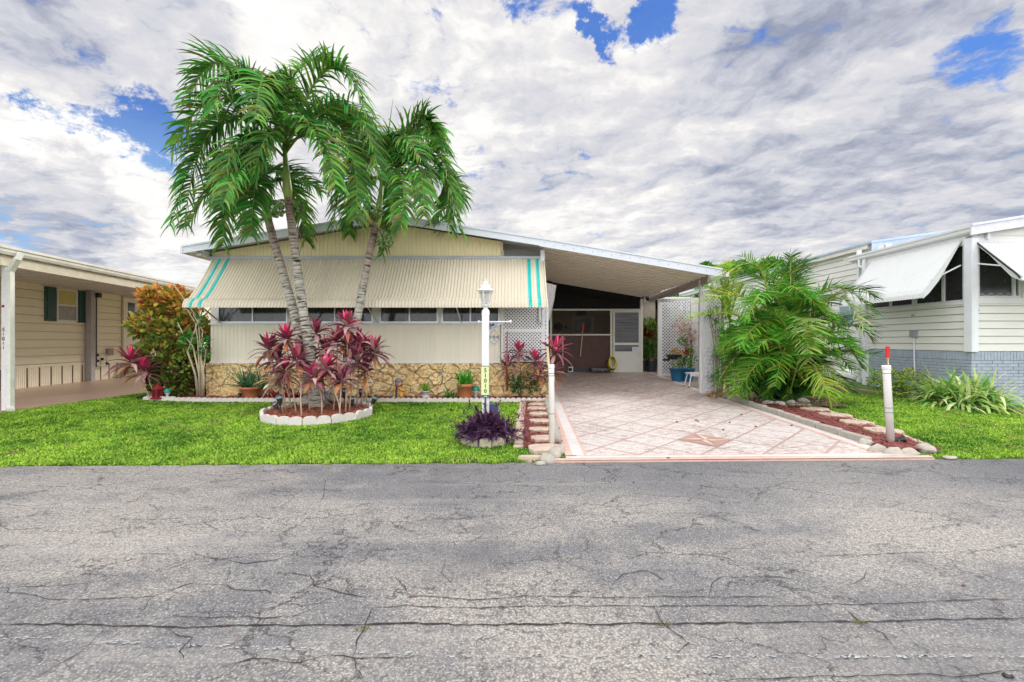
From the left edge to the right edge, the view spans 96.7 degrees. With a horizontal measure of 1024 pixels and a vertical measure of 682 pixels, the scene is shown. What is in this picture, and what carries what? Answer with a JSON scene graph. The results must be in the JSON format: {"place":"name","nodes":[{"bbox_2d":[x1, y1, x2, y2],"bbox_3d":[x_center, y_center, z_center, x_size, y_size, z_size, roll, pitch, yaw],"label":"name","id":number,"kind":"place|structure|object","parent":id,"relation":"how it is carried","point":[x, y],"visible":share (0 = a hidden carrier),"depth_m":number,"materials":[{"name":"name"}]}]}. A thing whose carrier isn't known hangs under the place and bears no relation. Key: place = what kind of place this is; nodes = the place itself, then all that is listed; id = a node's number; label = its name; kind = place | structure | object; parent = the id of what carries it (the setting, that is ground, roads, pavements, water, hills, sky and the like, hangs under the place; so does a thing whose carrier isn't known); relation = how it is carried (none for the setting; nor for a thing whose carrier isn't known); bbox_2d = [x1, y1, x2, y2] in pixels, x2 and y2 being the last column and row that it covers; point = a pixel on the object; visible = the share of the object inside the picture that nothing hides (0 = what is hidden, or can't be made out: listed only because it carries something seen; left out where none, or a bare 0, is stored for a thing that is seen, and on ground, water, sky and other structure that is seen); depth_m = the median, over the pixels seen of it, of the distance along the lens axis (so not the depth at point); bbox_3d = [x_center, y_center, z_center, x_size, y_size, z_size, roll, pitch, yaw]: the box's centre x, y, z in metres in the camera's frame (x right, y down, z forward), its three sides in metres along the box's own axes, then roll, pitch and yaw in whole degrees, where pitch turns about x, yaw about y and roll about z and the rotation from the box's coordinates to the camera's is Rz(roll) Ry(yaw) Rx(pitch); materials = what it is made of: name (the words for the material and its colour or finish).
{"place":"outdoors","nodes":[
{"label":"outdoors","id":0,"kind":"place"},
{"bbox_2d":[0,377,205,412],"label":"driveway","id":1,"kind":"structure","parent":0,"point":[37,396],"depth_m":10.81,"materials":[{"name":"beige concrete"}]},
{"bbox_2d":[0,244,210,411],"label":"mobile home","id":2,"kind":"object","parent":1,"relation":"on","point":[62,319],"visible":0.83,"depth_m":12.18,"materials":[{"name":"beige"}]},
{"bbox_2d":[57,288,77,321],"bbox_3d":[-12.650,-1.011,12.943,0.034,0.900,0.697,0,0,-8],"label":"window","id":3,"kind":"structure","parent":2,"relation":"in","point":[67,300],"depth_m":12.95,"materials":[{"name":"glass"}]},
{"bbox_2d":[121,295,139,356],"bbox_3d":[-13.031,-0.501,15.584,0.044,2.033,0.932,0,0,-8],"label":"door","id":4,"kind":"structure","parent":2,"relation":"in","point":[128,303],"depth_m":15.33,"materials":[{"name":"white paint"}]},
{"bbox_2d":[0,459,1023,681],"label":"road","id":5,"kind":"structure","parent":0,"point":[759,571],"depth_m":2.75,"materials":[{"name":"grey asphalt"}]},
{"bbox_2d":[0,0,1023,293],"label":"sky","id":6,"kind":"structure","parent":0,"point":[690,131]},
{"bbox_2d":[1,360,1023,465],"bbox_3d":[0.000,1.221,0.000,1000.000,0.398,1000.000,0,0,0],"label":"ground","id":7,"kind":"structure","parent":0,"point":[862,386],"depth_m":5.63,"materials":[{"name":"green plant"}]},
{"bbox_2d":[175,397,206,401],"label":"edging block","id":8,"kind":"structure","parent":7,"relation":"on","point":[193,399],"depth_m":9.39,"materials":[{"name":"white paint"}]},
{"bbox_2d":[237,397,269,402],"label":"edging block","id":9,"kind":"structure","parent":7,"relation":"on","point":[253,399],"depth_m":9.40,"materials":[{"name":"white paint"}]},
{"bbox_2d":[261,414,277,424],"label":"edging block","id":10,"kind":"structure","parent":7,"relation":"on","point":[267,418],"depth_m":7.33,"materials":[{"name":"white paint"}]},
{"bbox_2d":[254,367,296,400],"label":"ti plant","id":11,"kind":"object","parent":7,"relation":"on","point":[278,385],"visible":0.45,"depth_m":8.52,"materials":[{"name":"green plant"}]},
{"bbox_2d":[0,392,563,466],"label":"grass","id":12,"kind":"structure","parent":7,"relation":"on","point":[155,426],"depth_m":6.43,"materials":[{"name":"green plant"}]},
{"bbox_2d":[103,344,154,397],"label":"ti plant","id":13,"kind":"object","parent":12,"relation":"on","point":[130,356],"visible":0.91,"depth_m":9.39,"materials":[{"name":"red plant"}]},
{"bbox_2d":[449,398,528,448],"bbox_3d":[-0.319,1.083,6.216,1.070,0.603,1.093,0,0,-20],"label":"purple plant","id":14,"kind":"object","parent":12,"relation":"on","point":[490,425],"visible":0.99,"depth_m":6.06,"materials":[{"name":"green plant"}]},
{"bbox_2d":[277,416,302,425],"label":"edging block","id":15,"kind":"structure","parent":7,"relation":"on","point":[287,420],"depth_m":7.21,"materials":[{"name":"white paint"}]},
{"bbox_2d":[264,402,368,418],"bbox_3d":[-3.431,1.233,8.057,1.755,0.118,1.629,0,0,0],"label":"mulch bed","id":16,"kind":"object","parent":7,"relation":"on","point":[328,410],"visible":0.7,"depth_m":8.01,"materials":[{"name":"brown wood"}]},
{"bbox_2d":[176,141,333,404],"bbox_3d":[-5.235,-1.377,8.932,2.999,5.453,2.838,0,0,0],"label":"palm tree","id":17,"kind":"object","parent":16,"relation":"on","point":[248,222],"visible":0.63,"depth_m":8.56,"materials":[{"name":"green plant"}]},
{"bbox_2d":[248,331,291,407],"bbox_3d":[-4.429,0.544,8.376,0.793,1.466,0.792,0,0,-31],"label":"ti plant","id":18,"kind":"object","parent":16,"relation":"on","point":[266,339],"visible":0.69,"depth_m":8.28,"materials":[{"name":"red plant"}]},
{"bbox_2d":[254,344,294,410],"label":"ti plant","id":19,"kind":"object","parent":16,"relation":"on","point":[277,353],"visible":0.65,"depth_m":8.12,"materials":[{"name":"red plant"}]},
{"bbox_2d":[159,32,393,407],"bbox_3d":[-4.318,-2.311,8.401,4.629,7.427,3.185,0,0,0],"label":"palm tree","id":20,"kind":"object","parent":16,"relation":"on","point":[275,97],"visible":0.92,"depth_m":7.99,"materials":[{"name":"green plant"}]},
{"bbox_2d":[265,354,303,411],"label":"ti plant","id":21,"kind":"object","parent":16,"relation":"on","point":[286,377],"visible":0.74,"depth_m":7.95,"materials":[{"name":"red plant"}]},
{"bbox_2d":[266,321,308,413],"bbox_3d":[-4.013,0.461,8.108,0.775,1.655,0.655,0,0,0],"label":"ti plant","id":22,"kind":"object","parent":16,"relation":"on","point":[286,333],"visible":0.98,"depth_m":8.04,"materials":[{"name":"red plant"}]},
{"bbox_2d":[275,343,318,414],"bbox_3d":[-3.748,0.651,7.894,0.726,1.294,0.711,0,0,14],"label":"ti plant","id":23,"kind":"object","parent":16,"relation":"on","point":[297,356],"visible":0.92,"depth_m":7.83,"materials":[{"name":"red plant"}]},
{"bbox_2d":[291,361,335,413],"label":"ti plant","id":24,"kind":"object","parent":16,"relation":"on","point":[313,373],"visible":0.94,"depth_m":7.73,"materials":[{"name":"red plant"}]},
{"bbox_2d":[302,317,330,399],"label":"ti plant","id":25,"kind":"object","parent":16,"relation":"on","point":[315,326],"visible":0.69,"depth_m":8.69,"materials":[{"name":"red plant"}]},
{"bbox_2d":[313,333,341,391],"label":"ti plant","id":26,"kind":"object","parent":16,"relation":"on","point":[322,347],"visible":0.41,"depth_m":8.88,"materials":[{"name":"red plant"}]},
{"bbox_2d":[314,353,343,412],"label":"ti plant","id":27,"kind":"object","parent":16,"relation":"on","point":[327,362],"visible":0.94,"depth_m":7.79,"materials":[{"name":"red plant"}]},
{"bbox_2d":[316,325,352,409],"bbox_3d":[-3.114,0.476,8.109,0.691,1.604,0.708,0,0,-32],"label":"ti plant","id":28,"kind":"object","parent":16,"relation":"on","point":[334,339],"visible":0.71,"depth_m":8.05,"materials":[{"name":"red plant"}]},
{"bbox_2d":[327,363,357,413],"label":"ti plant","id":29,"kind":"object","parent":16,"relation":"on","point":[340,377],"visible":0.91,"depth_m":7.85,"materials":[{"name":"red plant"}]},
{"bbox_2d":[325,310,364,412],"bbox_3d":[-2.927,0.353,8.041,0.747,1.867,0.715,0,0,-20],"label":"ti plant","id":30,"kind":"object","parent":16,"relation":"on","point":[346,318],"visible":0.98,"depth_m":7.93,"materials":[{"name":"red plant"}]},
{"bbox_2d":[332,330,365,407],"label":"ti plant","id":31,"kind":"object","parent":16,"relation":"on","point":[350,353],"visible":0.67,"depth_m":7.97,"materials":[{"name":"red plant"}]},
{"bbox_2d":[338,343,375,410],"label":"ti plant","id":32,"kind":"object","parent":16,"relation":"on","point":[354,365],"visible":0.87,"depth_m":7.97,"materials":[{"name":"red plant"}]},
{"bbox_2d":[342,327,377,407],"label":"ti plant","id":33,"kind":"object","parent":16,"relation":"on","point":[358,336],"visible":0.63,"depth_m":8.15,"materials":[{"name":"red plant"}]},
{"bbox_2d":[348,358,382,402],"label":"ti plant","id":34,"kind":"object","parent":16,"relation":"on","point":[364,381],"visible":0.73,"depth_m":8.29,"materials":[{"name":"red plant"}]},
{"bbox_2d":[352,334,392,405],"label":"ti plant","id":35,"kind":"object","parent":16,"relation":"on","point":[372,341],"visible":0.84,"depth_m":8.26,"materials":[{"name":"red plant"}]},
{"bbox_2d":[303,415,330,424],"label":"edging block","id":36,"kind":"structure","parent":7,"relation":"on","point":[314,420],"depth_m":7.26,"materials":[{"name":"white paint"}]},
{"bbox_2d":[331,412,356,423],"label":"edging block","id":37,"kind":"structure","parent":7,"relation":"on","point":[336,418],"depth_m":7.46,"materials":[{"name":"white paint"}]},
{"bbox_2d":[175,391,545,398],"bbox_3d":[-3.505,1.141,11.427,8.491,0.210,4.010,0,0,0],"label":"house bed","id":38,"kind":"object","parent":7,"relation":"on","point":[380,396],"visible":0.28,"depth_m":9.81,"materials":[{"name":"red soil"}]},
{"bbox_2d":[119,356,164,388],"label":"ti plant","id":39,"kind":"object","parent":38,"relation":"on","point":[143,364],"visible":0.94,"depth_m":9.47,"materials":[{"name":"red plant"}]},
{"bbox_2d":[150,383,164,398],"bbox_3d":[-7.338,1.033,9.431,0.260,0.320,0.225,0,0,0],"label":"lantern","id":40,"kind":"object","parent":38,"relation":"on","point":[157,391],"visible":0.97,"depth_m":9.36,"materials":[{"name":"red metal"}]},
{"bbox_2d":[121,281,210,396],"bbox_3d":[-7.594,0.002,10.192,1.828,2.703,1.496,0,0,-24],"label":"croton shrub","id":41,"kind":"object","parent":38,"relation":"on","point":[160,337],"visible":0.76,"depth_m":9.92,"materials":[{"name":"green plant"}]},
{"bbox_2d":[174,285,214,396],"bbox_3d":[-6.756,0.034,9.662,0.836,2.449,0.446,0,0,0],"label":"bare stemmed shrub","id":42,"kind":"object","parent":38,"relation":"on","point":[200,381],"visible":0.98,"depth_m":9.64,"materials":[{"name":"green plant"}]},
{"bbox_2d":[219,361,271,397],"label":"potted plant","id":43,"kind":"object","parent":38,"relation":"on","point":[247,388],"visible":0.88,"depth_m":9.61,"materials":[{"name":"green plant"}]},
{"bbox_2d":[392,378,403,397],"bbox_3d":[-2.410,1.001,9.655,0.265,0.427,0.248,0,0,0],"label":"garden figurine","id":44,"kind":"object","parent":38,"relation":"on","point":[398,389],"visible":0.96,"depth_m":9.62,"materials":[{"name":"yellow ceramic"}]},
{"bbox_2d":[451,369,479,398],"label":"potted plant","id":45,"kind":"object","parent":38,"relation":"on","point":[465,385],"visible":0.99,"depth_m":9.55,"materials":[{"name":"green plant"}]},
{"bbox_2d":[506,371,539,395],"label":"bush","id":46,"kind":"object","parent":38,"relation":"on","point":[514,386],"visible":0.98,"depth_m":9.70,"materials":[{"name":"green plant"}]},
{"bbox_2d":[356,408,371,418],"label":"edging block","id":47,"kind":"structure","parent":7,"relation":"on","point":[366,412],"depth_m":7.81,"materials":[{"name":"white paint"}]},
{"bbox_2d":[324,96,474,404],"bbox_3d":[-2.278,-1.754,8.941,3.052,6.390,2.906,0,0,0],"label":"palm tree","id":48,"kind":"object","parent":7,"relation":"on","point":[451,199],"visible":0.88,"depth_m":8.61,"materials":[{"name":"green plant"}]},
{"bbox_2d":[395,397,426,402],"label":"edging block","id":49,"kind":"structure","parent":7,"relation":"on","point":[424,399],"depth_m":9.40,"materials":[{"name":"white paint"}]},
{"bbox_2d":[427,397,457,402],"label":"edging block","id":50,"kind":"structure","parent":7,"relation":"on","point":[429,399],"depth_m":9.39,"materials":[{"name":"white paint"}]},
{"bbox_2d":[180,214,728,398],"bbox_3d":[-0.693,-0.688,14.610,12.585,4.016,11.180,0,0,0],"label":"mobile home","id":51,"kind":"object","parent":7,"relation":"on","point":[422,311],"visible":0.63,"depth_m":9.98,"materials":[{"name":"beige metal"}]},
{"bbox_2d":[217,307,287,322],"bbox_3d":[-5.695,-0.887,10.364,1.587,1.086,0.772,0,0,0],"label":"window","id":52,"kind":"structure","parent":51,"relation":"in","point":[225,315],"depth_m":10.01,"materials":[{"name":"glass"}]},
{"bbox_2d":[308,307,372,322],"bbox_3d":[-3.820,-0.887,10.364,1.587,1.086,0.772,0,0,0],"label":"window","id":53,"kind":"structure","parent":51,"relation":"in","point":[328,315],"depth_m":10.01,"materials":[{"name":"glass"}]},
{"bbox_2d":[379,307,437,322],"bbox_3d":[-2.262,-0.887,10.364,1.329,1.086,0.772,0,0,0],"label":"window","id":54,"kind":"structure","parent":51,"relation":"in","point":[386,315],"depth_m":10.01,"materials":[{"name":"glass"}]},
{"bbox_2d":[441,307,500,325],"bbox_3d":[-0.908,-0.887,10.364,1.317,1.086,0.772,0,0,0],"label":"window","id":55,"kind":"structure","parent":51,"relation":"in","point":[448,315],"depth_m":10.01,"materials":[{"name":"glass"}]},
{"bbox_2d":[612,311,639,371],"bbox_3d":[3.705,0.016,14.745,0.915,1.993,0.041,0,0,0],"label":"screen door","id":56,"kind":"structure","parent":51,"relation":"in","point":[626,324],"depth_m":14.76,"materials":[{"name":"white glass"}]},
{"bbox_2d":[477,279,511,413],"bbox_3d":[-0.244,0.249,6.320,0.478,2.223,0.232,0,0,0],"label":"lamp post","id":57,"kind":"object","parent":7,"relation":"on","point":[485,289],"visible":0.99,"depth_m":6.27,"materials":[{"name":"white metal"}]},
{"bbox_2d":[491,353,518,381],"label":"ti plant","id":58,"kind":"object","parent":7,"relation":"on","point":[504,362],"visible":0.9,"depth_m":9.56,"materials":[{"name":"red plant"}]},
{"bbox_2d":[502,339,530,381],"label":"ti plant","id":59,"kind":"object","parent":7,"relation":"on","point":[519,346],"visible":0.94,"depth_m":9.55,"materials":[{"name":"red plant"}]},
{"bbox_2d":[518,455,540,462],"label":"paving block","id":60,"kind":"structure","parent":7,"relation":"on","point":[528,458],"depth_m":5.28,"materials":[{"name":"beige stone"}]},
{"bbox_2d":[523,347,545,381],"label":"ti plant","id":61,"kind":"object","parent":7,"relation":"on","point":[535,355],"visible":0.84,"depth_m":9.62,"materials":[{"name":"red plant"}]},
{"bbox_2d":[519,400,562,446],"bbox_3d":[0.427,1.289,7.570,0.659,0.166,3.641,0,0,0],"label":"stepping path bed","id":62,"kind":"object","parent":7,"relation":"on","point":[527,435],"visible":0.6,"depth_m":7.05,"materials":[{"name":"red soil"}]},
{"bbox_2d":[546,347,554,443],"bbox_3d":[0.505,0.734,5.924,0.110,1.317,0.103,0,0,0],"label":"white pipe","id":63,"kind":"object","parent":62,"relation":"on","point":[550,367],"visible":0.94,"depth_m":5.88,"materials":[{"name":"plastic"}]},
{"bbox_2d":[526,360,555,390],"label":"ti plant","id":64,"kind":"object","parent":7,"relation":"on","point":[541,380],"visible":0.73,"depth_m":9.52,"materials":[{"name":"red plant"}]},
{"bbox_2d":[528,443,557,454],"bbox_3d":[0.425,1.354,5.710,0.435,0.060,0.374,0,0,0],"label":"stepping stone","id":65,"kind":"object","parent":7,"relation":"on","point":[536,449],"visible":0.62,"depth_m":5.66,"materials":[{"name":"beige stone"}]},
{"bbox_2d":[539,452,555,463],"bbox_3d":[0.418,1.378,5.255,0.210,0.168,0.170,0,0,0],"label":"rounded stone","id":66,"kind":"object","parent":7,"relation":"on","point":[546,458],"visible":0.63,"depth_m":5.20,"materials":[{"name":"white stone"}]},
{"bbox_2d":[536,357,567,390],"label":"ti plant","id":67,"kind":"object","parent":7,"relation":"on","point":[557,371],"visible":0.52,"depth_m":9.38,"materials":[{"name":"red plant"}]},
{"bbox_2d":[704,287,731,386],"bbox_3d":[5.271,-0.101,11.681,0.697,2.641,0.661,0,0,44],"label":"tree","id":68,"kind":"object","parent":7,"relation":"on","point":[717,318],"visible":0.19,"depth_m":11.58,"materials":[{"name":"green plant"}]},
{"bbox_2d":[717,317,752,394],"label":"leafy shrub","id":69,"kind":"object","parent":7,"relation":"on","point":[724,337],"visible":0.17,"depth_m":9.93,"materials":[{"name":"green plant"}]},
{"bbox_2d":[693,256,786,297],"bbox_3d":[13.081,-1.850,25.500,5.812,5.900,4.699,0,0,19],"label":"tree","id":70,"kind":"object","parent":7,"relation":"on","point":[707,263],"visible":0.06,"depth_m":25.50,"materials":[{"name":"green plant"}]},
{"bbox_2d":[730,391,848,407],"bbox_3d":[5.673,1.202,9.882,1.846,0.159,2.681,0,0,0],"label":"palm bed","id":71,"kind":"object","parent":7,"relation":"on","point":[822,401],"visible":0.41,"depth_m":9.17,"materials":[{"name":"brown soil"}]},
{"bbox_2d":[683,248,886,410],"bbox_3d":[5.507,-0.254,9.047,4.412,3.351,2.333,0,0,0],"label":"areca palm","id":72,"kind":"object","parent":71,"relation":"on","point":[762,370],"visible":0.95,"depth_m":8.87,"materials":[{"name":"green plant"}]},
{"bbox_2d":[766,318,832,399],"bbox_3d":[5.335,0.374,8.682,1.025,1.798,1.606,0,0,0],"label":"fan palm","id":73,"kind":"object","parent":71,"relation":"on","point":[771,331],"visible":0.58,"depth_m":8.79,"materials":[{"name":"green plant"}]},
{"bbox_2d":[795,417,819,427],"bbox_3d":[4.675,1.314,7.208,0.100,0.150,0.460,-2,0,-1],"label":"curb stone","id":74,"kind":"object","parent":7,"relation":"on","point":[808,422],"visible":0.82,"depth_m":7.16,"materials":[{"name":"grey concrete"}]},
{"bbox_2d":[816,423,842,434],"bbox_3d":[4.687,1.328,6.726,0.100,0.150,0.460,-1,-1,1],"label":"curb stone","id":75,"kind":"object","parent":7,"relation":"on","point":[829,428],"visible":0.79,"depth_m":6.67,"materials":[{"name":"grey concrete"}]},
{"bbox_2d":[736,395,942,450],"bbox_3d":[5.182,1.272,7.944,1.075,0.195,4.648,0,0,0],"label":"verge bed","id":76,"kind":"object","parent":7,"relation":"on","point":[880,439],"visible":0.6,"depth_m":6.98,"materials":[{"name":"red soil"}]},
{"bbox_2d":[703,304,735,396],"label":"climbing plant","id":77,"kind":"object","parent":76,"relation":"on","point":[717,359],"depth_m":10.17,"materials":[{"name":"green plant"}]},
{"bbox_2d":[705,258,745,378],"bbox_3d":[4.764,-0.302,10.190,1.018,3.099,0.554,0,0,0],"label":"young palm","id":78,"kind":"object","parent":76,"relation":"on","point":[728,302],"visible":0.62,"depth_m":10.15,"materials":[{"name":"green plant"}]},
{"bbox_2d":[839,419,874,425],"bbox_3d":[5.459,1.303,7.247,0.447,0.060,0.388,0,0,0],"label":"stepping stone","id":79,"kind":"object","parent":76,"relation":"on","point":[852,421],"visible":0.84,"depth_m":7.14,"materials":[{"name":"beige stone"}]},
{"bbox_2d":[862,427,903,433],"bbox_3d":[5.438,1.320,6.657,0.487,0.060,0.415,0,0,0],"label":"stepping stone","id":80,"kind":"object","parent":76,"relation":"on","point":[883,430],"visible":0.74,"depth_m":6.60,"materials":[{"name":"beige stone"}]},
{"bbox_2d":[881,346,894,441],"bbox_3d":[5.003,0.728,6.052,0.160,1.327,0.107,0,0,0],"label":"white pipe","id":81,"kind":"object","parent":76,"relation":"on","point":[888,402],"visible":0.94,"depth_m":6.02,"materials":[{"name":"plastic"}]},
{"bbox_2d":[826,369,857,391],"bbox_3d":[7.894,0.960,10.900,0.704,0.570,0.507,0,0,0],"label":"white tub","id":82,"kind":"object","parent":7,"relation":"on","point":[852,376],"visible":0.34,"depth_m":10.70,"materials":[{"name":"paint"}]},
{"bbox_2d":[679,215,1023,403],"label":"mobile home","id":83,"kind":"object","parent":7,"relation":"on","point":[952,298],"visible":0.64,"depth_m":9.86,"materials":[{"name":"white"}]},
{"bbox_2d":[838,295,855,323],"bbox_3d":[10.120,-0.950,13.750,0.030,0.900,0.700,0,0,0],"label":"window","id":84,"kind":"structure","parent":83,"relation":"in","point":[844,309],"depth_m":13.76,"materials":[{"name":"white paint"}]},
{"bbox_2d":[869,299,913,309],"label":"window","id":85,"kind":"structure","parent":83,"relation":"in","point":[909,302],"depth_m":11.25,"materials":[{"name":"glass"}]},
{"bbox_2d":[914,246,963,305],"bbox_3d":[9.416,-1.397,10.035,0.050,1.166,1.230,0,0,2],"label":"window","id":86,"kind":"structure","parent":83,"relation":"in","point":[950,287],"depth_m":9.77,"materials":[{"name":"black glass"}]},
{"bbox_2d":[979,247,1021,297],"bbox_3d":[9.940,-1.427,9.305,0.900,1.106,0.050,0,0,0],"label":"window","id":87,"kind":"structure","parent":83,"relation":"in","point":[995,280],"depth_m":9.31,"materials":[{"name":"black glass"}]},
{"bbox_2d":[838,430,871,441],"bbox_3d":[4.696,1.343,6.242,0.100,0.150,0.460,0,0,-2],"label":"curb stone","id":88,"kind":"object","parent":7,"relation":"on","point":[850,435],"visible":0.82,"depth_m":6.24,"materials":[{"name":"grey concrete"}]},
{"bbox_2d":[727,371,1023,458],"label":"grass","id":89,"kind":"structure","parent":7,"relation":"on","point":[959,424],"depth_m":7.22,"materials":[{"name":"green plant"}]},
{"bbox_2d":[866,367,905,395],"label":"bush","id":90,"kind":"object","parent":7,"relation":"on","point":[894,372],"visible":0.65,"depth_m":10.13,"materials":[{"name":"green plant"}]},
{"bbox_2d":[882,447,902,455],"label":"rounded stone","id":91,"kind":"object","parent":7,"relation":"on","point":[895,451],"visible":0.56,"depth_m":5.49,"materials":[{"name":"white stone"}]},
{"bbox_2d":[892,382,912,397],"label":"bush","id":92,"kind":"object","parent":7,"relation":"on","point":[905,389],"visible":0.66,"depth_m":10.13,"materials":[{"name":"green plant"}]},
{"bbox_2d":[892,367,930,395],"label":"bush","id":93,"kind":"object","parent":7,"relation":"on","point":[911,374],"visible":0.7,"depth_m":10.14,"materials":[{"name":"green plant"}]},
{"bbox_2d":[915,443,936,452],"bbox_3d":[5.206,1.355,5.737,0.210,0.122,0.216,0,0,33],"label":"rounded stone","id":94,"kind":"object","parent":7,"relation":"on","point":[924,448],"visible":0.91,"depth_m":5.67,"materials":[{"name":"white stone"}]},
{"bbox_2d":[896,363,1023,414],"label":"flax clump","id":95,"kind":"object","parent":7,"relation":"on","point":[970,394],"visible":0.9,"depth_m":8.69,"materials":[{"name":"green plant"}]},
{"bbox_2d":[536,334,574,366],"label":"ti plant","id":96,"kind":"object","parent":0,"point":[556,344],"visible":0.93,"depth_m":9.24,"materials":[{"name":"red plant"}]},
{"bbox_2d":[612,369,736,394],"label":"patio slab","id":97,"kind":"structure","parent":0,"point":[694,383],"depth_m":12.42,"materials":[{"name":"concrete"}]},
{"bbox_2d":[643,316,664,360],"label":"potted shrub","id":98,"kind":"object","parent":97,"relation":"on","point":[649,331],"visible":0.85,"depth_m":15.15,"materials":[{"name":"green plant"}]},
{"bbox_2d":[660,294,693,375],"bbox_3d":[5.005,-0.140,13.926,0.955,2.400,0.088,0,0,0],"label":"lattice fence","id":99,"kind":"object","parent":97,"relation":"on","point":[685,308],"visible":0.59,"depth_m":13.89,"materials":[{"name":"white paint"}]},
{"bbox_2d":[668,336,697,380],"bbox_3d":[4.762,0.485,12.694,0.858,1.259,0.442,0,0,0],"label":"planter","id":100,"kind":"object","parent":97,"relation":"on","point":[677,373],"visible":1,"depth_m":12.61,"materials":[{"name":"teal plastic"}]},
{"bbox_2d":[671,296,698,367],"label":"bougainvillea","id":101,"kind":"object","parent":97,"relation":"on","point":[690,344],"visible":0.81,"depth_m":13.07,"materials":[{"name":"green plant"}]},
{"bbox_2d":[660,297,713,377],"bbox_3d":[4.959,-0.040,12.287,1.124,2.440,3.192,0,0,0],"label":"lattice fence","id":102,"kind":"object","parent":97,"relation":"on","point":[695,308],"visible":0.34,"depth_m":13.43,"materials":[{"name":"white paint"}]},
{"bbox_2d":[703,292,720,393],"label":"lattice pillar","id":103,"kind":"structure","parent":97,"relation":"on","point":[708,363],"depth_m":10.58,"materials":[{"name":"white paint"}]},
{"bbox_2d":[554,372,934,462],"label":"driveway","id":104,"kind":"structure","parent":0,"point":[612,416],"depth_m":6.92,"materials":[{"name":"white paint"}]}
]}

